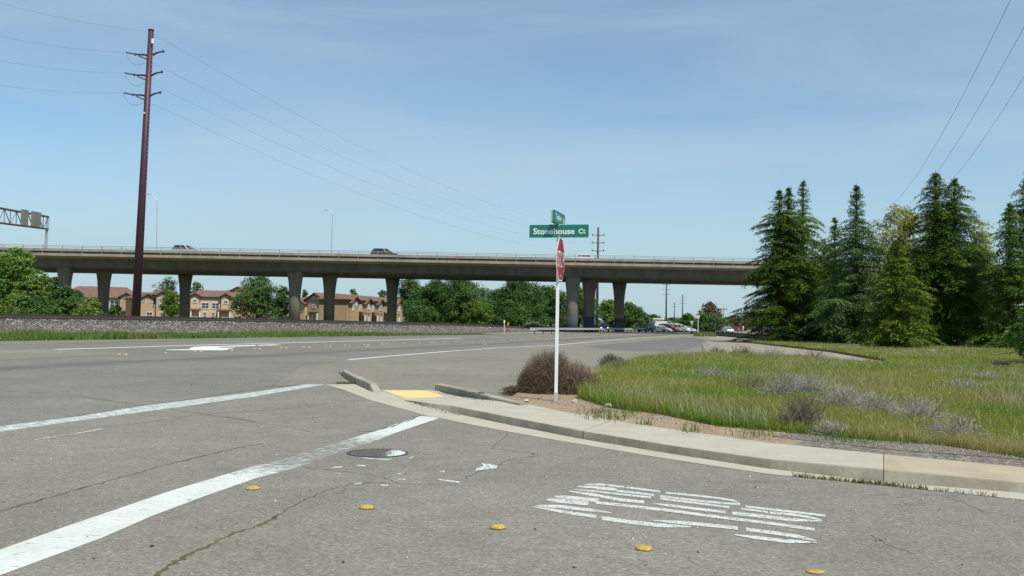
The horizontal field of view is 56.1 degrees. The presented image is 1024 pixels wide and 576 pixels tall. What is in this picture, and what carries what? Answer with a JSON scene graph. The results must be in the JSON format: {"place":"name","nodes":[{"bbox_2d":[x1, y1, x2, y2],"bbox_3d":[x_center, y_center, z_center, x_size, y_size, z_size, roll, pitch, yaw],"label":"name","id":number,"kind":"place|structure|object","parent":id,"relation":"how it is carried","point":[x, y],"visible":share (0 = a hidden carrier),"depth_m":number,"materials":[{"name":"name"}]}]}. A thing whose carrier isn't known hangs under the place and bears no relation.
{"place":"outdoors","nodes":[
{"label":"outdoors","id":0,"kind":"place"},
{"bbox_2d":[0,328,506,340],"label":"grass verge","id":1,"kind":"object","parent":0,"point":[455,333],"depth_m":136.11,"materials":[{"name":"plant"}]},
{"bbox_2d":[0,325,420,333],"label":"dry grass","id":2,"kind":"structure","parent":1,"relation":"on","point":[10,330],"depth_m":84.64,"materials":[{"name":"green plant"}]},
{"bbox_2d":[0,318,533,332],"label":"ballast stones","id":3,"kind":"object","parent":1,"relation":"on","point":[271,324],"visible":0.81,"depth_m":87.64,"materials":[{"name":"grey gravel"}]},
{"bbox_2d":[0,331,692,426],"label":"road","id":4,"kind":"structure","parent":0,"point":[141,372],"depth_m":29.73,"materials":[{"name":"grey asphalt"}]},
{"bbox_2d":[0,349,128,358],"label":"pavement patch","id":5,"kind":"object","parent":4,"relation":"on","point":[21,353],"visible":1,"depth_m":36.44,"materials":[{"name":"grey asphalt"}]},
{"bbox_2d":[172,345,255,349],"bbox_3d":[-14.618,2.944,47.742,2.395,0.001,10.718,1,-2,-5],"label":"turn arrow","id":6,"kind":"object","parent":4,"relation":"on","point":[206,348],"visible":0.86,"depth_m":45.97,"materials":[{"name":"white paint"}]},
{"bbox_2d":[77,338,448,348],"bbox_3d":[-12.107,3.581,64.146,0.671,0.001,48.988,0,-2,18],"label":"lane line","id":7,"kind":"object","parent":4,"relation":"on","point":[229,344],"visible":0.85,"depth_m":52.63,"materials":[{"name":"white paint"}]},
{"bbox_2d":[347,334,691,359],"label":"edge line","id":8,"kind":"object","parent":4,"relation":"on","point":[476,349],"visible":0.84,"depth_m":49.64,"materials":[{"name":"white paint"}]},
{"bbox_2d":[530,328,644,333],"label":"guard rail","id":9,"kind":"object","parent":4,"relation":"on","point":[588,329],"visible":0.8,"depth_m":161.84,"materials":[{"name":"metal"}]},
{"bbox_2d":[40,318,877,340],"bbox_3d":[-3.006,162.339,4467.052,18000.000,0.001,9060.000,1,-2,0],"label":"ground","id":10,"kind":"structure","parent":0,"point":[748,330],"depth_m":313.99,"materials":[{"name":"soil"}]},
{"bbox_2d":[0,246,51,313],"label":"broadleaf tree","id":11,"kind":"object","parent":10,"relation":"on","point":[15,271],"visible":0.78,"depth_m":110.53,"materials":[{"name":"green plant"}]},
{"bbox_2d":[6,294,55,314],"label":"bush","id":12,"kind":"object","parent":10,"relation":"on","point":[29,304],"visible":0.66,"depth_m":102.23,"materials":[{"name":"green plant"}]},
{"bbox_2d":[23,269,52,297],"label":"broadleaf tree","id":13,"kind":"object","parent":10,"relation":"on","point":[36,284],"visible":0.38,"depth_m":107.56,"materials":[{"name":"green plant"}]},
{"bbox_2d":[45,285,86,314],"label":"bush","id":14,"kind":"object","parent":10,"relation":"on","point":[66,302],"visible":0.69,"depth_m":105.29,"materials":[{"name":"green plant"}]},
{"bbox_2d":[69,296,103,314],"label":"bush","id":15,"kind":"object","parent":10,"relation":"on","point":[87,306],"visible":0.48,"depth_m":103.41,"materials":[{"name":"green plant"}]},
{"bbox_2d":[73,286,132,315],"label":"townhouse","id":16,"kind":"structure","parent":10,"relation":"on","point":[117,295],"depth_m":224.95,"materials":[{"name":"beige paint"}]},
{"bbox_2d":[104,304,123,315],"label":"bush","id":17,"kind":"object","parent":10,"relation":"on","point":[114,311],"visible":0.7,"depth_m":167.32,"materials":[{"name":"green plant"}]},
{"bbox_2d":[123,29,163,315],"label":"power pole","id":18,"kind":"object","parent":10,"relation":"on","point":[138,261],"visible":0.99,"depth_m":100.21,"materials":[{"name":"wood"}]},
{"bbox_2d":[123,290,166,315],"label":"townhouse","id":19,"kind":"structure","parent":10,"relation":"on","point":[150,302],"depth_m":215.87,"materials":[{"name":"beige paint"}]},
{"bbox_2d":[152,276,179,316],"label":"broadleaf tree","id":20,"kind":"object","parent":10,"relation":"on","point":[168,288],"visible":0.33,"depth_m":299.61,"materials":[{"name":"green plant"}]},
{"bbox_2d":[158,291,179,316],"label":"broadleaf tree","id":21,"kind":"object","parent":10,"relation":"on","point":[170,310],"visible":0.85,"depth_m":207.02,"materials":[{"name":"green plant"}]},
{"bbox_2d":[189,290,240,317],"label":"townhouse","id":22,"kind":"structure","parent":10,"relation":"on","point":[208,303],"depth_m":221.78,"materials":[{"name":"beige paint"}]},
{"bbox_2d":[227,276,288,318],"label":"broadleaf tree","id":23,"kind":"object","parent":10,"relation":"on","point":[259,302],"visible":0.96,"depth_m":211.48,"materials":[{"name":"green plant"}]},
{"bbox_2d":[273,286,288,318],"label":"broadleaf tree","id":24,"kind":"object","parent":10,"relation":"on","point":[283,304],"visible":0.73,"depth_m":213.15,"materials":[{"name":"green plant"}]},
{"bbox_2d":[300,292,323,319],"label":"townhouse","id":25,"kind":"structure","parent":10,"relation":"on","point":[309,307],"depth_m":222.98,"materials":[{"name":"beige paint"}]},
{"bbox_2d":[0,320,637,333],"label":"ballast bank","id":26,"kind":"structure","parent":10,"relation":"on","point":[176,327],"depth_m":83.13,"materials":[{"name":"grey gravel"}]},
{"bbox_2d":[0,314,613,327],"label":"railway track","id":27,"kind":"structure","parent":26,"relation":"on","point":[79,317],"depth_m":89.15,"materials":[{"name":"metal"}]},
{"bbox_2d":[316,293,402,321],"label":"townhouse","id":28,"kind":"structure","parent":10,"relation":"on","point":[348,307],"depth_m":212.61,"materials":[{"name":"beige paint"}]},
{"bbox_2d":[397,279,424,321],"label":"broadleaf tree","id":29,"kind":"object","parent":10,"relation":"on","point":[409,289],"visible":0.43,"depth_m":248.27,"materials":[{"name":"green plant"}]},
{"bbox_2d":[401,304,439,322],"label":"bush","id":30,"kind":"object","parent":10,"relation":"on","point":[425,314],"visible":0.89,"depth_m":210.30,"materials":[{"name":"green plant"}]},
{"bbox_2d":[400,280,461,323],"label":"broadleaf tree","id":31,"kind":"object","parent":10,"relation":"on","point":[432,293],"visible":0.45,"depth_m":223.25,"materials":[{"name":"green plant"}]},
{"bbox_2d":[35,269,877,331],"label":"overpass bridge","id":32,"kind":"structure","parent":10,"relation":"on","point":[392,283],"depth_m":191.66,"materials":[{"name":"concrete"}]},
{"bbox_2d":[434,280,497,324],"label":"broadleaf tree","id":33,"kind":"object","parent":10,"relation":"on","point":[455,302],"visible":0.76,"depth_m":212.35,"materials":[{"name":"green plant"}]},
{"bbox_2d":[460,298,495,324],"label":"broadleaf tree","id":34,"kind":"object","parent":10,"relation":"on","point":[481,317],"visible":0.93,"depth_m":209.44,"materials":[{"name":"green plant"}]},
{"bbox_2d":[484,286,504,324],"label":"broadleaf tree","id":35,"kind":"object","parent":10,"relation":"on","point":[492,292],"visible":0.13,"depth_m":243.23,"materials":[{"name":"green plant"}]},
{"bbox_2d":[404,320,599,331],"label":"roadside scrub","id":36,"kind":"object","parent":10,"relation":"on","point":[563,325],"visible":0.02,"depth_m":180.04,"materials":[{"name":"green plant"}]},
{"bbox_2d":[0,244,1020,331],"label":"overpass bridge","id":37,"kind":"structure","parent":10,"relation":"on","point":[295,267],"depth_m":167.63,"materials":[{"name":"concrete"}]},
{"bbox_2d":[0,207,49,247],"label":"sign gantry","id":38,"kind":"object","parent":37,"relation":"on","point":[35,221],"visible":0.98,"depth_m":175.28,"materials":[{"name":"metal"}]},
{"bbox_2d":[491,299,531,325],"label":"broadleaf tree","id":39,"kind":"object","parent":10,"relation":"on","point":[512,314],"visible":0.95,"depth_m":208.42,"materials":[{"name":"green plant"}]},
{"bbox_2d":[487,281,553,325],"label":"broadleaf tree","id":40,"kind":"object","parent":10,"relation":"on","point":[522,293],"visible":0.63,"depth_m":216.06,"materials":[{"name":"green plant"}]},
{"bbox_2d":[534,283,566,325],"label":"broadleaf tree","id":41,"kind":"object","parent":10,"relation":"on","point":[550,312],"visible":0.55,"depth_m":237.69,"materials":[{"name":"green plant"}]},
{"bbox_2d":[561,285,603,326],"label":"broadleaf tree","id":42,"kind":"object","parent":10,"relation":"on","point":[581,309],"visible":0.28,"depth_m":259.56,"materials":[{"name":"green plant"}]},
{"bbox_2d":[592,227,603,322],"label":"power pole","id":43,"kind":"object","parent":10,"relation":"on","point":[597,288],"visible":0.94,"depth_m":285.32,"materials":[{"name":"wood"}]},
{"bbox_2d":[596,299,613,326],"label":"broadleaf tree","id":44,"kind":"object","parent":10,"relation":"on","point":[607,308],"visible":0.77,"depth_m":262.98,"materials":[{"name":"green plant"}]},
{"bbox_2d":[624,301,646,327],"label":"broadleaf tree","id":45,"kind":"object","parent":10,"relation":"on","point":[633,316],"visible":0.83,"depth_m":252.81,"materials":[{"name":"green plant"}]},
{"bbox_2d":[678,312,697,329],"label":"broadleaf tree","id":46,"kind":"object","parent":10,"relation":"on","point":[686,319],"visible":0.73,"depth_m":398.29,"materials":[{"name":"green plant"}]},
{"bbox_2d":[692,311,725,330],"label":"broadleaf tree","id":47,"kind":"object","parent":10,"relation":"on","point":[704,321],"visible":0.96,"depth_m":268.45,"materials":[{"name":"green plant"}]},
{"bbox_2d":[698,301,722,330],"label":"broadleaf tree","id":48,"kind":"object","parent":10,"relation":"on","point":[711,307],"visible":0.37,"depth_m":289.26,"materials":[{"name":"brown plant"}]},
{"bbox_2d":[0,331,1019,492],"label":"shoulder pavement","id":49,"kind":"structure","parent":0,"point":[454,368],"depth_m":30.89,"materials":[{"name":"grey asphalt"}]},
{"bbox_2d":[276,371,349,385],"bbox_3d":[-4.516,2.290,24.441,1.726,0.001,6.746,1,-2,0],"label":"pavement patch","id":50,"kind":"object","parent":49,"relation":"on","point":[331,378],"visible":0.83,"depth_m":23.51,"materials":[{"name":"concrete"}]},
{"bbox_2d":[342,369,381,391],"bbox_3d":[-3.709,2.193,22.930,0.234,0.170,6.573,2,-2,-16],"label":"kerb stub","id":51,"kind":"object","parent":49,"relation":"on","point":[367,384],"visible":0.82,"depth_m":21.68,"materials":[{"name":"concrete"}]},
{"bbox_2d":[381,390,444,399],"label":"ramp","id":52,"kind":"structure","parent":49,"relation":"on","point":[436,392],"depth_m":20.03,"materials":[{"name":"concrete"}]},
{"bbox_2d":[386,391,442,397],"bbox_3d":[-1.948,2.145,19.455,0.897,0.013,1.811,2,-2,-20],"label":"tactile plate","id":53,"kind":"object","parent":52,"relation":"on","point":[414,394],"visible":1,"depth_m":19.34,"materials":[{"name":"yellow plastic"}]},
{"bbox_2d":[435,384,527,404],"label":"back kerb","id":54,"kind":"structure","parent":49,"relation":"on","point":[457,391],"depth_m":18.68,"materials":[{"name":"concrete"}]},
{"bbox_2d":[404,400,582,438],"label":"kerb","id":55,"kind":"structure","parent":49,"relation":"on","point":[554,429],"depth_m":14.14,"materials":[{"name":"concrete"}]},
{"bbox_2d":[1,362,1014,575],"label":"grit","id":56,"kind":"object","parent":49,"relation":"on","point":[427,477],"visible":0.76,"depth_m":9.12,"materials":[{"name":"stone"}]},
{"bbox_2d":[589,337,703,350],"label":"pavement patch","id":57,"kind":"object","parent":49,"relation":"on","point":[679,344],"visible":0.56,"depth_m":70.78,"materials":[{"name":"grey asphalt"}]},
{"bbox_2d":[336,371,997,496],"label":"seam weeds","id":58,"kind":"object","parent":49,"relation":"on","point":[875,482],"visible":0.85,"depth_m":9.26,"materials":[{"name":"green plant"}]},
{"bbox_2d":[326,384,1023,499],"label":"gutter","id":59,"kind":"object","parent":49,"relation":"on","point":[381,397],"visible":0.95,"depth_m":12.26,"materials":[{"name":"concrete"}]},
{"bbox_2d":[584,431,882,480],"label":"kerb","id":60,"kind":"structure","parent":49,"relation":"on","point":[845,471],"depth_m":10.41,"materials":[{"name":"concrete"}]},
{"bbox_2d":[884,469,1023,492],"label":"kerb","id":61,"kind":"structure","parent":49,"relation":"on","point":[936,479],"depth_m":9.24,"materials":[{"name":"concrete"}]},
{"bbox_2d":[409,395,610,430],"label":"sidewalk","id":62,"kind":"structure","parent":0,"point":[548,416],"depth_m":15.01,"materials":[{"name":"concrete"}]},
{"bbox_2d":[0,384,1023,575],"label":"side street","id":63,"kind":"structure","parent":0,"point":[386,536],"depth_m":7.76,"materials":[{"name":"grey asphalt"}]},
{"bbox_2d":[0,443,286,575],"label":"pavement crack","id":64,"kind":"object","parent":63,"relation":"on","point":[166,568],"visible":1,"depth_m":6.97,"materials":[{"name":"grey asphalt"}]},
{"bbox_2d":[0,384,321,431],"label":"crosswalk line","id":65,"kind":"object","parent":63,"relation":"on","point":[124,411],"visible":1,"depth_m":15.46,"materials":[{"name":"white paint"}]},
{"bbox_2d":[0,416,437,574],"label":"crosswalk line","id":66,"kind":"object","parent":63,"relation":"on","point":[44,546],"visible":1,"depth_m":7.15,"materials":[{"name":"white paint"}]},
{"bbox_2d":[346,449,407,456],"bbox_3d":[-1.507,1.850,10.768,0.690,0.008,0.690,1,-2,0],"label":"manhole cover","id":67,"kind":"object","parent":63,"relation":"on","point":[377,452],"visible":1,"depth_m":10.74,"materials":[{"name":"metal"}]},
{"bbox_2d":[331,456,497,485],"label":"paint flakes","id":68,"kind":"object","parent":63,"relation":"on","point":[483,467],"visible":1,"depth_m":9.83,"materials":[{"name":"white paint"}]},
{"bbox_2d":[17,369,1018,553],"bbox_3d":[-3.673,2.050,17.386,11.796,0.001,23.956,1,-2,-11],"label":"pavement crack","id":69,"kind":"object","parent":63,"relation":"on","point":[384,428],"visible":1,"depth_m":12.61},
{"bbox_2d":[534,483,824,542],"bbox_3d":[1.371,1.795,7.766,2.436,0.003,1.520,0,-2,32],"label":"stop legend","id":70,"kind":"object","parent":63,"relation":"on","point":[573,498],"visible":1,"depth_m":7.73,"materials":[{"name":"white paint"}]},
{"bbox_2d":[0,0,1023,320],"label":"sky","id":71,"kind":"structure","parent":0,"point":[668,128],"materials":[{"name":"blue"}]},
{"bbox_2d":[585,420,882,468],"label":"sidewalk","id":72,"kind":"structure","parent":0,"point":[744,447],"depth_m":11.25,"materials":[{"name":"concrete"}]},
{"bbox_2d":[508,365,1023,459],"bbox_3d":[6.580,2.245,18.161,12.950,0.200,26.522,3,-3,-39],"label":"dirt verge","id":73,"kind":"structure","parent":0,"point":[529,396],"depth_m":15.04,"materials":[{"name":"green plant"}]},
{"bbox_2d":[513,347,577,394],"bbox_3d":[0.735,1.659,18.968,1.417,1.062,1.372,1,-2,0],"label":"tumbleweed","id":74,"kind":"object","parent":73,"relation":"on","point":[539,377],"visible":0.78,"depth_m":18.68,"materials":[{"name":"brown plant"}]},
{"bbox_2d":[529,209,589,400],"bbox_3d":[0.804,0.413,16.890,0.745,3.520,0.819,2,-2,-33],"label":"stop sign","id":75,"kind":"object","parent":73,"relation":"on","point":[559,229],"visible":0.98,"depth_m":16.91,"materials":[{"name":"white metal"}]},
{"bbox_2d":[553,359,602,394],"bbox_3d":[1.258,1.782,18.864,1.184,0.786,1.170,1,-2,0],"label":"tumbleweed","id":76,"kind":"object","parent":73,"relation":"on","point":[577,377],"visible":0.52,"depth_m":18.65,"materials":[{"name":"brown plant"}]},
{"bbox_2d":[516,399,802,444],"bbox_3d":[1.661,1.931,14.255,0.602,0.036,6.504,2,-2,-31],"label":"verge edge","id":77,"kind":"object","parent":73,"relation":"on","point":[761,438],"visible":0.81,"depth_m":13.18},
{"bbox_2d":[509,395,1018,458],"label":"pebbles","id":78,"kind":"object","parent":73,"relation":"on","point":[855,441],"visible":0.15,"depth_m":12.54,"materials":[{"name":"grey gravel"}]},
{"bbox_2d":[774,433,1023,458],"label":"gravel verge","id":79,"kind":"structure","parent":73,"relation":"on","point":[958,451],"depth_m":11.25,"materials":[{"name":"grey gravel"}]},
{"bbox_2d":[811,419,851,436],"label":"dead shrub","id":80,"kind":"object","parent":79,"relation":"on","point":[828,426],"visible":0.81,"depth_m":12.19,"materials":[{"name":"grey plant"}]},
{"bbox_2d":[791,440,1023,466],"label":"verge edge","id":81,"kind":"object","parent":73,"relation":"on","point":[997,461],"visible":1,"depth_m":10.63,"materials":[{"name":"grey concrete"}]},
{"bbox_2d":[694,339,880,361],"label":"dirt track","id":82,"kind":"structure","parent":0,"point":[725,345],"depth_m":66.58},
{"bbox_2d":[575,338,1023,457],"bbox_3d":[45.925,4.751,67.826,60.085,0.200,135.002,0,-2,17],"label":"field ground","id":83,"kind":"structure","parent":0,"point":[852,354],"depth_m":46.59,"materials":[{"name":"green plant"}]},
{"bbox_2d":[683,364,735,379],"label":"dead shrub","id":84,"kind":"object","parent":83,"relation":"on","point":[714,371],"visible":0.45,"depth_m":23.23,"materials":[{"name":"grey plant"}]},
{"bbox_2d":[727,375,778,390],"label":"dead shrub","id":85,"kind":"object","parent":83,"relation":"on","point":[752,382],"visible":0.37,"depth_m":18.84,"materials":[{"name":"plant"}]},
{"bbox_2d":[722,187,829,341],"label":"cedar tree","id":86,"kind":"object","parent":83,"relation":"on","point":[783,313],"visible":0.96,"depth_m":91.03,"materials":[{"name":"green plant"}]},
{"bbox_2d":[753,369,815,397],"bbox_3d":[4.870,1.829,17.151,1.265,0.777,1.042,1,-2,0],"label":"dead shrub","id":87,"kind":"object","parent":83,"relation":"on","point":[783,385],"visible":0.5,"depth_m":17.10,"materials":[{"name":"grey plant"}]},
{"bbox_2d":[766,181,831,340],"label":"cedar tree","id":88,"kind":"object","parent":83,"relation":"on","point":[814,220],"visible":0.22,"depth_m":94.88,"materials":[{"name":"green plant"}]},
{"bbox_2d":[775,394,829,427],"bbox_3d":[3.917,1.716,12.893,0.938,0.657,0.766,1,-2,0],"label":"dead shrub","id":89,"kind":"object","parent":83,"relation":"on","point":[804,412],"visible":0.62,"depth_m":12.84,"materials":[{"name":"brown plant"}]},
{"bbox_2d":[780,367,833,393],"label":"dead shrub","id":90,"kind":"object","parent":83,"relation":"on","point":[819,387],"visible":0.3,"depth_m":17.77,"materials":[{"name":"grey plant"}]},
{"bbox_2d":[805,217,852,342],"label":"cedar tree","id":91,"kind":"object","parent":83,"relation":"on","point":[834,227],"visible":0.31,"depth_m":88.03,"materials":[{"name":"green plant"}]},
{"bbox_2d":[806,238,862,339],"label":"cedar tree","id":92,"kind":"object","parent":83,"relation":"on","point":[824,241],"visible":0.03,"depth_m":98.94,"materials":[{"name":"green plant"}]},
{"bbox_2d":[808,380,874,407],"bbox_3d":[5.249,1.804,15.300,1.286,0.670,1.156,1,-2,0],"label":"dead shrub","id":93,"kind":"object","parent":83,"relation":"on","point":[838,398],"visible":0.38,"depth_m":15.28,"materials":[{"name":"plant"}]},
{"bbox_2d":[798,183,902,344],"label":"cedar tree","id":94,"kind":"object","parent":83,"relation":"on","point":[855,312],"visible":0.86,"depth_m":81.56,"materials":[{"name":"green plant"}]},
{"bbox_2d":[842,390,909,414],"bbox_3d":[5.526,1.815,14.613,1.202,0.528,1.030,1,-2,0],"label":"dead shrub","id":95,"kind":"object","parent":83,"relation":"on","point":[885,400],"visible":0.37,"depth_m":14.60,"materials":[{"name":"grey plant"}]},
{"bbox_2d":[865,203,927,288],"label":"broadleaf tree","id":96,"kind":"object","parent":83,"relation":"on","point":[906,222],"visible":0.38,"depth_m":103.81,"materials":[{"name":"green plant"}]},
{"bbox_2d":[843,240,951,348],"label":"cedar tree","id":97,"kind":"object","parent":83,"relation":"on","point":[893,328],"visible":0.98,"depth_m":68.44,"materials":[{"name":"green plant"}]},
{"bbox_2d":[884,393,956,421],"bbox_3d":[5.794,1.801,13.784,1.197,0.577,0.993,1,-2,0],"label":"dead shrub","id":98,"kind":"object","parent":83,"relation":"on","point":[914,407],"visible":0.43,"depth_m":13.75,"materials":[{"name":"grey plant"}]},
{"bbox_2d":[889,170,1002,345],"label":"cedar tree","id":99,"kind":"object","parent":83,"relation":"on","point":[940,259],"visible":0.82,"depth_m":80.98,"materials":[{"name":"green plant"}]},
{"bbox_2d":[913,413,994,439],"bbox_3d":[5.480,1.764,11.875,1.001,0.431,0.852,1,-2,0],"label":"dead shrub","id":100,"kind":"object","parent":83,"relation":"on","point":[954,427],"visible":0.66,"depth_m":11.86,"materials":[{"name":"grey plant"}]},
{"bbox_2d":[938,377,985,389],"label":"dead shrub","id":101,"kind":"object","parent":83,"relation":"on","point":[956,382],"visible":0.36,"depth_m":20.59,"materials":[{"name":"grey plant"}]},
{"bbox_2d":[966,218,1000,275],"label":"broadleaf tree","id":102,"kind":"object","parent":83,"relation":"on","point":[982,233],"visible":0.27,"depth_m":105.15,"materials":[{"name":"green plant"}]},
{"bbox_2d":[953,247,1021,344],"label":"cedar tree","id":103,"kind":"object","parent":83,"relation":"on","point":[990,265],"visible":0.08,"depth_m":89.17,"materials":[{"name":"green plant"}]},
{"bbox_2d":[959,202,1023,348],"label":"cedar tree","id":104,"kind":"object","parent":83,"relation":"on","point":[1009,290],"visible":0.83,"depth_m":73.87,"materials":[{"name":"green plant"}]},
{"bbox_2d":[975,171,1023,346],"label":"cedar tree","id":105,"kind":"object","parent":83,"relation":"on","point":[1019,212],"visible":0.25,"depth_m":76.44,"materials":[{"name":"green plant"}]},
{"bbox_2d":[998,284,1023,358],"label":"broadleaf tree","id":106,"kind":"object","parent":83,"relation":"on","point":[1012,337],"visible":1,"depth_m":37.23,"materials":[{"name":"green plant"}]},
{"bbox_2d":[884,454,1023,482],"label":"sidewalk","id":107,"kind":"structure","parent":0,"point":[957,468],"depth_m":9.76,"materials":[{"name":"beige concrete"}]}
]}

